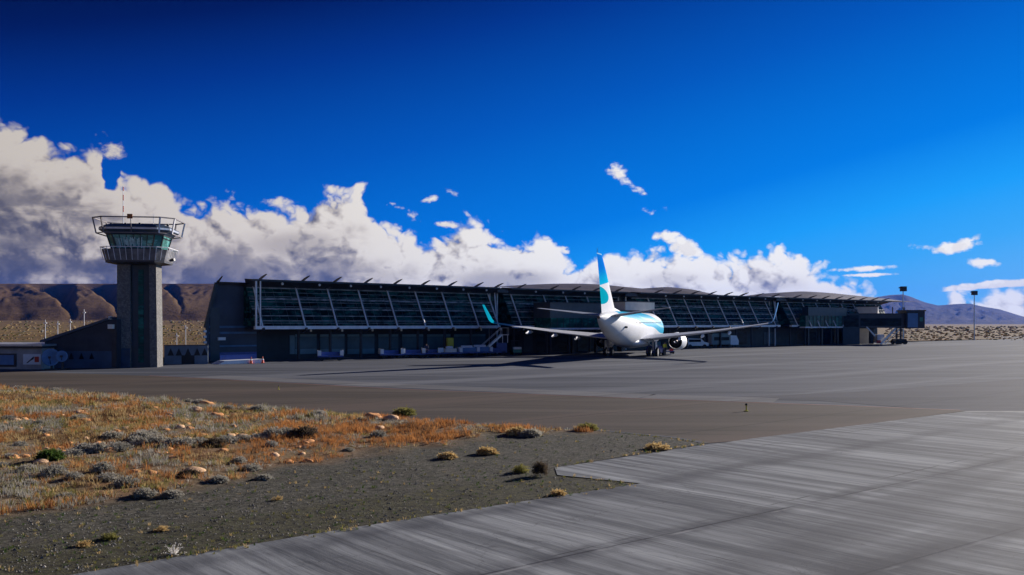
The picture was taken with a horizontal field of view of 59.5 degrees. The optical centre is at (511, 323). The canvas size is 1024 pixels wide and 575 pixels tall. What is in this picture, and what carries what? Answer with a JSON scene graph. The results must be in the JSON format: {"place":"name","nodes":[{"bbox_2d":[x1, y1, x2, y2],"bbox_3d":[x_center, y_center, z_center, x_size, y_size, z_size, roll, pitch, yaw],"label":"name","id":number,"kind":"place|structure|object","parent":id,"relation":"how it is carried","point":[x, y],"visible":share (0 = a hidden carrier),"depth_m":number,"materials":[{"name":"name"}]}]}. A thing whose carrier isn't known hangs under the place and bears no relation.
{"place":"outdoors","nodes":[
{"label":"outdoors","id":0,"kind":"place"},
{"bbox_2d":[0,342,56,368],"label":"utility building","id":1,"kind":"structure","parent":0,"point":[20,355],"depth_m":85.37,"materials":[{"name":"metal"}]},
{"bbox_2d":[0,354,16,366],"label":"window frame","id":2,"kind":"structure","parent":1,"relation":"in","point":[6,360],"depth_m":85.41,"materials":[{"name":"metal"}]},
{"bbox_2d":[40,316,120,367],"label":"annex building","id":3,"kind":"structure","parent":0,"point":[96,344],"depth_m":87.31,"materials":[{"name":"stone"}]},
{"bbox_2d":[0,320,204,346],"bbox_3d":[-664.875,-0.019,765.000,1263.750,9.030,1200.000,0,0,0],"label":"terrain","id":4,"kind":"structure","parent":0,"point":[65,326],"depth_m":431.36,"materials":[{"name":"soil"}]},
{"bbox_2d":[0,284,213,321],"bbox_3d":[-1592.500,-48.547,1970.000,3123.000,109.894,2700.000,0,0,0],"label":"hills","id":5,"kind":"structure","parent":0,"point":[63,302],"depth_m":1511.17,"materials":[{"name":"stone"}]},
{"bbox_2d":[0,386,707,574],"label":"verge","id":6,"kind":"structure","parent":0,"point":[578,453],"depth_m":23.37,"materials":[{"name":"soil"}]},
{"bbox_2d":[11,441,26,445],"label":"silver shrub","id":7,"kind":"object","parent":6,"relation":"on","point":[20,443],"visible":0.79,"depth_m":30.98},
{"bbox_2d":[13,463,38,472],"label":"silver shrub","id":8,"kind":"object","parent":6,"relation":"on","point":[27,467],"visible":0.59,"depth_m":25.86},
{"bbox_2d":[18,479,40,485],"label":"silver shrub","id":9,"kind":"object","parent":6,"relation":"on","point":[33,481],"visible":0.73,"depth_m":23.60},
{"bbox_2d":[33,458,48,463],"bbox_3d":[-14.304,4.187,27.219,0.453,0.161,0.393,0,0,-20],"label":"stone","id":10,"kind":"object","parent":6,"relation":"on","point":[41,460],"visible":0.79,"depth_m":27.12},
{"bbox_2d":[32,448,66,460],"bbox_3d":[-14.325,4.040,27.699,1.042,0.419,0.982,0,0,0],"label":"green shrub","id":11,"kind":"object","parent":6,"relation":"on","point":[53,454],"visible":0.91,"depth_m":27.53,"materials":[{"name":"green plant"}]},
{"bbox_2d":[38,462,68,476],"bbox_3d":[-12.725,4.059,24.923,0.846,0.368,0.898,0,0,-15],"label":"silver shrub","id":12,"kind":"object","parent":6,"relation":"on","point":[51,469],"visible":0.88,"depth_m":24.79,"materials":[{"name":"plant"}]},
{"bbox_2d":[52,491,76,499],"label":"silver shrub","id":13,"kind":"object","parent":6,"relation":"on","point":[68,494],"visible":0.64,"depth_m":21.95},
{"bbox_2d":[64,471,84,479],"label":"silver shrub","id":14,"kind":"object","parent":6,"relation":"on","point":[76,474],"visible":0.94,"depth_m":24.29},
{"bbox_2d":[62,448,88,456],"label":"silver shrub","id":15,"kind":"object","parent":6,"relation":"on","point":[75,452],"visible":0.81,"depth_m":28.69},
{"bbox_2d":[70,414,89,419],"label":"silver shrub","id":16,"kind":"object","parent":6,"relation":"on","point":[81,416],"visible":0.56,"depth_m":39.49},
{"bbox_2d":[72,540,94,547],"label":"weed","id":17,"kind":"object","parent":6,"relation":"on","point":[81,544],"visible":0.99,"depth_m":17.50,"materials":[{"name":"beige plant"}]},
{"bbox_2d":[72,442,95,451],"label":"silver shrub","id":18,"kind":"object","parent":6,"relation":"on","point":[83,445],"visible":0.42,"depth_m":29.40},
{"bbox_2d":[85,441,108,452],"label":"silver shrub","id":19,"kind":"object","parent":6,"relation":"on","point":[97,447],"visible":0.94,"depth_m":29.15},
{"bbox_2d":[88,461,114,472],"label":"silver shrub","id":20,"kind":"object","parent":6,"relation":"on","point":[101,467],"visible":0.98,"depth_m":25.43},
{"bbox_2d":[96,472,121,481],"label":"silver shrub","id":21,"kind":"object","parent":6,"relation":"on","point":[106,476],"visible":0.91,"depth_m":24.25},
{"bbox_2d":[99,532,120,540],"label":"weed","id":22,"kind":"object","parent":6,"relation":"on","point":[108,537],"visible":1,"depth_m":18.02,"materials":[{"name":"green plant"}]},
{"bbox_2d":[97,430,126,440],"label":"shrub","id":23,"kind":"object","parent":6,"relation":"on","point":[106,435],"visible":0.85,"depth_m":32.81,"materials":[{"name":"plant"}]},
{"bbox_2d":[108,441,134,451],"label":"silver shrub","id":24,"kind":"object","parent":6,"relation":"on","point":[121,446],"visible":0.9,"depth_m":29.52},
{"bbox_2d":[110,475,142,487],"bbox_3d":[-10.167,4.167,23.590,0.904,0.345,0.896,0,0,14],"label":"silver shrub","id":25,"kind":"object","parent":6,"relation":"on","point":[125,480],"visible":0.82,"depth_m":23.53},
{"bbox_2d":[124,435,139,443],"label":"silver shrub","id":26,"kind":"object","parent":6,"relation":"on","point":[132,438],"visible":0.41,"depth_m":31.78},
{"bbox_2d":[129,433,154,445],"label":"silver shrub","id":27,"kind":"object","parent":6,"relation":"on","point":[141,440],"visible":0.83,"depth_m":30.89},
{"bbox_2d":[128,429,156,437],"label":"silver shrub","id":28,"kind":"object","parent":6,"relation":"on","point":[137,433],"visible":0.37,"depth_m":32.50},
{"bbox_2d":[129,486,157,497],"bbox_3d":[-9.185,4.207,22.355,0.667,0.286,0.680,0,0,-40],"label":"shrub","id":29,"kind":"object","parent":6,"relation":"on","point":[143,492],"visible":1,"depth_m":22.25,"materials":[{"name":"plant"}]},
{"bbox_2d":[149,434,168,443],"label":"silver shrub","id":30,"kind":"object","parent":6,"relation":"on","point":[158,438],"visible":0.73,"depth_m":31.14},
{"bbox_2d":[158,437,180,446],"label":"silver shrub","id":31,"kind":"object","parent":6,"relation":"on","point":[167,441],"visible":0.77,"depth_m":30.56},
{"bbox_2d":[160,489,182,498],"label":"shrub","id":32,"kind":"object","parent":6,"relation":"on","point":[168,494],"visible":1,"depth_m":22.32,"materials":[{"name":"plant"}]},
{"bbox_2d":[163,542,186,555],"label":"weed","id":33,"kind":"object","parent":6,"relation":"on","point":[174,550],"visible":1,"depth_m":16.91,"materials":[{"name":"plant"}]},
{"bbox_2d":[171,436,202,446],"bbox_3d":[-11.261,4.057,30.844,1.108,0.380,1.063,0,0,-32],"label":"silver shrub","id":34,"kind":"object","parent":6,"relation":"on","point":[184,439],"visible":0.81,"depth_m":30.67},
{"bbox_2d":[175,468,201,477],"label":"shrub","id":35,"kind":"object","parent":6,"relation":"on","point":[192,472],"visible":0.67,"depth_m":24.97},
{"bbox_2d":[182,466,205,471],"bbox_3d":[-9.168,4.242,25.798,0.690,0.255,0.654,0,0,-17],"label":"boulder","id":36,"kind":"object","parent":6,"relation":"on","point":[197,468],"visible":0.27,"depth_m":25.73,"materials":[{"name":"stone"}]},
{"bbox_2d":[198,436,229,447],"bbox_3d":[-10.208,4.050,30.695,1.011,0.404,1.027,0,0,0],"label":"shrub","id":37,"kind":"object","parent":6,"relation":"on","point":[217,442],"visible":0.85,"depth_m":30.54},
{"bbox_2d":[206,474,230,483],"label":"shrub","id":38,"kind":"object","parent":6,"relation":"on","point":[218,479],"visible":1,"depth_m":24.26,"materials":[{"name":"plant"}]},
{"bbox_2d":[216,434,239,443],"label":"silver shrub","id":39,"kind":"object","parent":6,"relation":"on","point":[231,438],"visible":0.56,"depth_m":31.59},
{"bbox_2d":[229,455,247,463],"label":"silver shrub","id":40,"kind":"object","parent":6,"relation":"on","point":[241,459],"visible":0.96,"depth_m":27.23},
{"bbox_2d":[239,463,262,470],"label":"silver shrub","id":41,"kind":"object","parent":6,"relation":"on","point":[252,467],"visible":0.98,"depth_m":26.30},
{"bbox_2d":[249,433,268,438],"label":"silver shrub","id":42,"kind":"object","parent":6,"relation":"on","point":[258,435],"visible":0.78,"depth_m":32.48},
{"bbox_2d":[251,404,267,410],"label":"silver shrub","id":43,"kind":"object","parent":6,"relation":"on","point":[260,407],"visible":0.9,"depth_m":43.34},
{"bbox_2d":[254,473,274,480],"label":"shrub","id":44,"kind":"object","parent":6,"relation":"on","point":[263,477],"visible":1,"depth_m":24.80,"materials":[{"name":"plant"}]},
{"bbox_2d":[262,440,279,446],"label":"silver shrub","id":45,"kind":"object","parent":6,"relation":"on","point":[271,443],"visible":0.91,"depth_m":30.97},
{"bbox_2d":[262,426,285,436],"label":"silver shrub","id":46,"kind":"object","parent":6,"relation":"on","point":[275,431],"visible":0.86,"depth_m":32.86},
{"bbox_2d":[0,384,593,514],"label":"dry grass","id":47,"kind":"structure","parent":6,"relation":"on","point":[98,413],"depth_m":34.91,"materials":[{"name":"brown plant"}]},
{"bbox_2d":[289,425,319,437],"bbox_3d":[-7.736,3.990,33.305,1.336,0.490,1.357,0,0,0],"label":"shrub","id":48,"kind":"object","parent":6,"relation":"on","point":[303,431],"visible":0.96,"depth_m":33.02,"materials":[{"name":"plant"}]},
{"bbox_2d":[0,429,703,572],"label":"gravel weeds","id":49,"kind":"object","parent":6,"relation":"on","point":[222,538],"visible":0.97,"depth_m":20.34,"materials":[{"name":"yellow plant"}]},
{"bbox_2d":[364,413,382,418],"bbox_3d":[-6.175,4.150,39.975,0.851,0.327,1.005,0,0,-36],"label":"boulder","id":50,"kind":"object","parent":6,"relation":"on","point":[372,414],"visible":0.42,"depth_m":39.69,"materials":[{"name":"stone"}]},
{"bbox_2d":[369,429,387,437],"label":"silver shrub","id":51,"kind":"object","parent":6,"relation":"on","point":[382,433],"visible":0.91,"depth_m":33.58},
{"bbox_2d":[383,415,398,419],"bbox_3d":[-5.275,4.120,39.211,0.690,0.255,0.654,0,0,23],"label":"boulder","id":52,"kind":"object","parent":6,"relation":"on","point":[390,417],"visible":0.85,"depth_m":39.03,"materials":[{"name":"stone"}]},
{"bbox_2d":[390,405,416,415],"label":"shrub","id":53,"kind":"object","parent":6,"relation":"on","point":[401,411],"visible":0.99,"depth_m":42.34,"materials":[{"name":"green plant"}]},
{"bbox_2d":[437,451,457,459],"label":"shrub","id":54,"kind":"object","parent":6,"relation":"on","point":[449,455],"visible":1,"depth_m":28.68,"materials":[{"name":"beige plant"}]},
{"bbox_2d":[476,445,499,454],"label":"shrub","id":55,"kind":"object","parent":6,"relation":"on","point":[487,450],"visible":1,"depth_m":29.61,"materials":[{"name":"beige plant"}]},
{"bbox_2d":[504,426,526,435],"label":"shrub","id":56,"kind":"object","parent":6,"relation":"on","point":[513,431],"visible":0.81,"depth_m":34.55,"materials":[{"name":"beige plant"}]},
{"bbox_2d":[511,463,530,472],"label":"weed","id":57,"kind":"object","parent":6,"relation":"on","point":[519,468],"visible":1,"depth_m":26.06,"materials":[{"name":"green plant"}]},
{"bbox_2d":[517,427,543,437],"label":"shrub","id":58,"kind":"object","parent":6,"relation":"on","point":[532,432],"visible":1,"depth_m":34.23,"materials":[{"name":"plant"}]},
{"bbox_2d":[530,459,549,475],"bbox_3d":[0.796,4.117,25.471,0.619,0.475,0.555,0,0,0],"label":"tumbleweed","id":59,"kind":"object","parent":6,"relation":"on","point":[541,467],"visible":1,"depth_m":25.39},
{"bbox_2d":[548,489,566,495],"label":"weed","id":60,"kind":"object","parent":6,"relation":"on","point":[557,492],"visible":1,"depth_m":22.68,"materials":[{"name":"beige plant"}]},
{"bbox_2d":[577,422,598,430],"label":"shrub","id":61,"kind":"object","parent":6,"relation":"on","point":[594,427],"visible":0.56,"depth_m":36.34,"materials":[{"name":"green plant"}]},
{"bbox_2d":[643,441,671,450],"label":"weed","id":62,"kind":"object","parent":6,"relation":"on","point":[654,446],"visible":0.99,"depth_m":30.91,"materials":[{"name":"beige plant"}]},
{"bbox_2d":[0,371,962,442],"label":"taxiway shoulder","id":63,"kind":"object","parent":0,"point":[712,421],"visible":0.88,"depth_m":46.99},
{"bbox_2d":[2,385,707,442],"bbox_3d":[-22.546,4.359,52.998,72.070,0.001,1.996,0,0,33],"label":"shoulder edge","id":64,"kind":"object","parent":63,"relation":"on","point":[497,424],"visible":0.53,"depth_m":36.09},
{"bbox_2d":[0,336,1023,483],"bbox_3d":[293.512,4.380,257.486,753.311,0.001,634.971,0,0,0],"label":"apron","id":65,"kind":"object","parent":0,"point":[772,370],"visible":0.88,"depth_m":84.96,"materials":[{"name":"asphalt"}]},
{"bbox_2d":[41,349,58,369],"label":"satellite dish","id":66,"kind":"object","parent":65,"relation":"on","point":[48,357],"visible":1,"depth_m":83.67,"materials":[{"name":"metal"}]},
{"bbox_2d":[55,351,69,369],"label":"satellite dish","id":67,"kind":"object","parent":65,"relation":"on","point":[61,356],"visible":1,"depth_m":83.66,"materials":[{"name":"metal"}]},
{"bbox_2d":[92,186,184,367],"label":"control tower","id":68,"kind":"structure","parent":65,"relation":"on","point":[139,255],"depth_m":88.79,"materials":[{"name":"concrete"}]},
{"bbox_2d":[138,270,143,361],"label":"stair window","id":69,"kind":"structure","parent":68,"relation":"in","point":[140,272],"depth_m":89.24,"materials":[{"name":"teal glass"}]},
{"bbox_2d":[164,345,207,363],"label":"patterned wall","id":70,"kind":"structure","parent":65,"relation":"on","point":[185,354],"depth_m":95.93,"materials":[{"name":"metal"}]},
{"bbox_2d":[182,355,194,363],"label":"doorway","id":71,"kind":"structure","parent":70,"relation":"in","point":[188,359],"depth_m":95.98,"materials":[{"name":"black rubber"}]},
{"bbox_2d":[212,354,261,363],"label":"loading ramp","id":72,"kind":"structure","parent":65,"relation":"on","point":[236,359],"depth_m":97.92,"materials":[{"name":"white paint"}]},
{"bbox_2d":[317,350,347,360],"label":"baggage cart","id":73,"kind":"object","parent":65,"relation":"on","point":[322,355],"visible":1,"depth_m":104.99,"materials":[{"name":"blue paint"}]},
{"bbox_2d":[378,348,406,358],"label":"baggage cart","id":74,"kind":"object","parent":65,"relation":"on","point":[382,353],"visible":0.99,"depth_m":111.37,"materials":[{"name":"blue paint"}]},
{"bbox_2d":[402,348,425,357],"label":"baggage cart","id":75,"kind":"object","parent":65,"relation":"on","point":[414,352],"visible":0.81,"depth_m":113.37,"materials":[{"name":"blue paint"}]},
{"bbox_2d":[421,348,442,356],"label":"baggage cart","id":76,"kind":"object","parent":65,"relation":"on","point":[432,351],"visible":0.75,"depth_m":115.66,"materials":[{"name":"blue paint"}]},
{"bbox_2d":[438,347,462,356],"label":"baggage cart","id":77,"kind":"object","parent":65,"relation":"on","point":[458,354],"visible":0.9,"depth_m":117.07,"materials":[{"name":"grey paint"}]},
{"bbox_2d":[444,346,456,351],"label":"luggage load","id":78,"kind":"object","parent":77,"relation":"on","point":[449,349],"visible":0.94,"depth_m":117.22,"materials":[{"name":"white paint"}]},
{"bbox_2d":[446,338,454,355],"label":"covered trolley","id":79,"kind":"object","parent":65,"relation":"on","point":[449,341],"visible":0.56,"depth_m":119.96,"materials":[{"name":"yellow paint"}]},
{"bbox_2d":[456,347,482,355],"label":"baggage cart","id":80,"kind":"object","parent":65,"relation":"on","point":[475,353],"visible":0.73,"depth_m":119.13,"materials":[{"name":"grey paint"}]},
{"bbox_2d":[461,345,475,351],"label":"luggage load","id":81,"kind":"object","parent":80,"relation":"on","point":[468,348],"visible":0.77,"depth_m":119.13,"materials":[{"name":"white paint"}]},
{"bbox_2d":[470,346,492,355],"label":"baggage cart","id":82,"kind":"object","parent":65,"relation":"on","point":[488,353],"visible":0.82,"depth_m":120.71,"materials":[{"name":"grey paint"}]},
{"bbox_2d":[473,345,489,351],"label":"luggage load","id":83,"kind":"object","parent":82,"relation":"on","point":[483,348],"visible":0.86,"depth_m":120.59,"materials":[{"name":"white paint"}]},
{"bbox_2d":[194,375,778,402],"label":"apron edge band","id":84,"kind":"object","parent":65,"relation":"on","point":[635,395],"visible":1,"depth_m":58.25,"materials":[{"name":"asphalt"}]},
{"bbox_2d":[483,328,508,354],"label":"passenger stairs","id":85,"kind":"structure","parent":65,"relation":"on","point":[501,348],"depth_m":122.79,"materials":[{"name":"metal"}]},
{"bbox_2d":[510,340,521,354],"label":"baggage tractor","id":86,"kind":"object","parent":65,"relation":"on","point":[515,349],"visible":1,"depth_m":123.91,"materials":[{"name":"green paint"}]},
{"bbox_2d":[203,274,910,361],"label":"airport terminal","id":87,"kind":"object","parent":65,"relation":"on","point":[267,319],"visible":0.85,"depth_m":120.36,"materials":[{"name":"grey glass"}]},
{"bbox_2d":[510,334,519,348],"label":"window","id":88,"kind":"structure","parent":87,"relation":"in","point":[517,336],"depth_m":131.61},
{"bbox_2d":[523,334,532,351],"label":"window","id":89,"kind":"structure","parent":87,"relation":"in","point":[527,338],"depth_m":133.03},
{"bbox_2d":[536,334,544,351],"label":"window","id":90,"kind":"structure","parent":87,"relation":"in","point":[540,338],"depth_m":134.76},
{"bbox_2d":[552,334,569,351],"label":"window","id":91,"kind":"structure","parent":87,"relation":"in","point":[559,343],"depth_m":137.49,"materials":[{"name":"glass"}]},
{"bbox_2d":[577,335,593,350],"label":"window","id":92,"kind":"structure","parent":87,"relation":"in","point":[582,344],"depth_m":140.92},
{"bbox_2d":[737,332,746,343],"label":"window","id":93,"kind":"structure","parent":87,"relation":"in","point":[742,336],"depth_m":168.62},
{"bbox_2d":[764,332,773,343],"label":"window","id":94,"kind":"structure","parent":87,"relation":"in","point":[765,333],"depth_m":174.38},
{"bbox_2d":[796,332,815,343],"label":"window","id":95,"kind":"structure","parent":87,"relation":"in","point":[799,335],"depth_m":182.50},
{"bbox_2d":[823,332,835,343],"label":"window","id":96,"kind":"structure","parent":87,"relation":"in","point":[826,335],"depth_m":188.84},
{"bbox_2d":[164,376,949,409],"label":"edge line","id":97,"kind":"object","parent":65,"relation":"on","point":[586,396],"visible":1,"depth_m":53.35,"materials":[{"name":"paint"}]},
{"bbox_2d":[533,301,654,353],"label":"jet bridge","id":98,"kind":"structure","parent":65,"relation":"on","point":[551,319],"depth_m":129.74,"materials":[{"name":"metal"}]},
{"bbox_2d":[483,250,777,355],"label":"airliner","id":99,"kind":"object","parent":65,"relation":"on","point":[635,329],"visible":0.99,"depth_m":114.22,"materials":[{"name":"paint"}]},
{"bbox_2d":[646,341,665,355],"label":"aircraft tug","id":100,"kind":"object","parent":65,"relation":"on","point":[662,350],"visible":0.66,"depth_m":121.92,"materials":[{"name":"blue paint"}]},
{"bbox_2d":[688,338,708,347],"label":"pickup van","id":101,"kind":"object","parent":65,"relation":"on","point":[699,343],"visible":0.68,"depth_m":157.57,"materials":[{"name":"white paint"}]},
{"bbox_2d":[708,333,738,347],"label":"box van","id":102,"kind":"object","parent":65,"relation":"on","point":[727,340],"visible":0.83,"depth_m":161.99,"materials":[{"name":"white paint"}]},
{"bbox_2d":[799,307,846,345],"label":"glazed walkway","id":103,"kind":"structure","parent":65,"relation":"on","point":[821,318],"depth_m":178.63,"materials":[{"name":"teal glass"}]},
{"bbox_2d":[855,306,878,343],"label":"stair block","id":104,"kind":"structure","parent":65,"relation":"on","point":[864,335],"depth_m":193.28,"materials":[{"name":"concrete"}]},
{"bbox_2d":[737,379,1023,411],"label":"dark apron strip","id":105,"kind":"object","parent":65,"relation":"on","point":[1004,395],"visible":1,"depth_m":53.51,"materials":[{"name":"asphalt"}]},
{"bbox_2d":[839,307,925,343],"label":"jet bridge","id":106,"kind":"structure","parent":65,"relation":"on","point":[849,331],"depth_m":186.38,"materials":[{"name":"metal"}]},
{"bbox_2d":[844,315,858,326],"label":"rotunda window","id":107,"kind":"structure","parent":106,"relation":"in","point":[849,320],"depth_m":186.14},
{"bbox_2d":[899,286,906,338],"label":"floodlight mast","id":108,"kind":"object","parent":65,"relation":"on","point":[903,288],"visible":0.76,"depth_m":202.93,"materials":[{"name":"metal"}]},
{"bbox_2d":[971,291,977,339],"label":"floodlight mast","id":109,"kind":"object","parent":65,"relation":"on","point":[974,293],"visible":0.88,"depth_m":232.80,"materials":[{"name":"metal"}]},
{"bbox_2d":[0,0,1023,316],"label":"sky","id":110,"kind":"structure","parent":0,"point":[868,148],"materials":[{"name":"blue"}]},
{"bbox_2d":[72,411,1023,574],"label":"concrete slab","id":111,"kind":"structure","parent":0,"point":[941,494],"depth_m":19.57,"materials":[{"name":"concrete"}]},
{"bbox_2d":[966,411,1023,411],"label":"slab joint","id":112,"kind":"object","parent":111,"relation":"on","point":[994,411],"visible":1,"depth_m":44.15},
{"bbox_2d":[156,324,1023,482],"bbox_3d":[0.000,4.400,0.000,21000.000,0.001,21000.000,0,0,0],"label":"ground","id":113,"kind":"structure","parent":0,"point":[883,331],"depth_m":429.54,"materials":[{"name":"soil"}]},
{"bbox_2d":[0,320,1023,343],"bbox_3d":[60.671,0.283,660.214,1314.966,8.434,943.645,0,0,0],"label":"steppe scrub","id":114,"kind":"object","parent":113,"relation":"on","point":[987,332],"visible":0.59,"depth_m":408.83,"materials":[{"name":"beige plant"}]},
{"bbox_2d":[875,294,1023,323],"bbox_3d":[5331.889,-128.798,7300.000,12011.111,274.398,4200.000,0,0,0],"label":"mountains","id":115,"kind":"structure","parent":0,"point":[952,314],"depth_m":7157.38,"materials":[{"name":"stone"}]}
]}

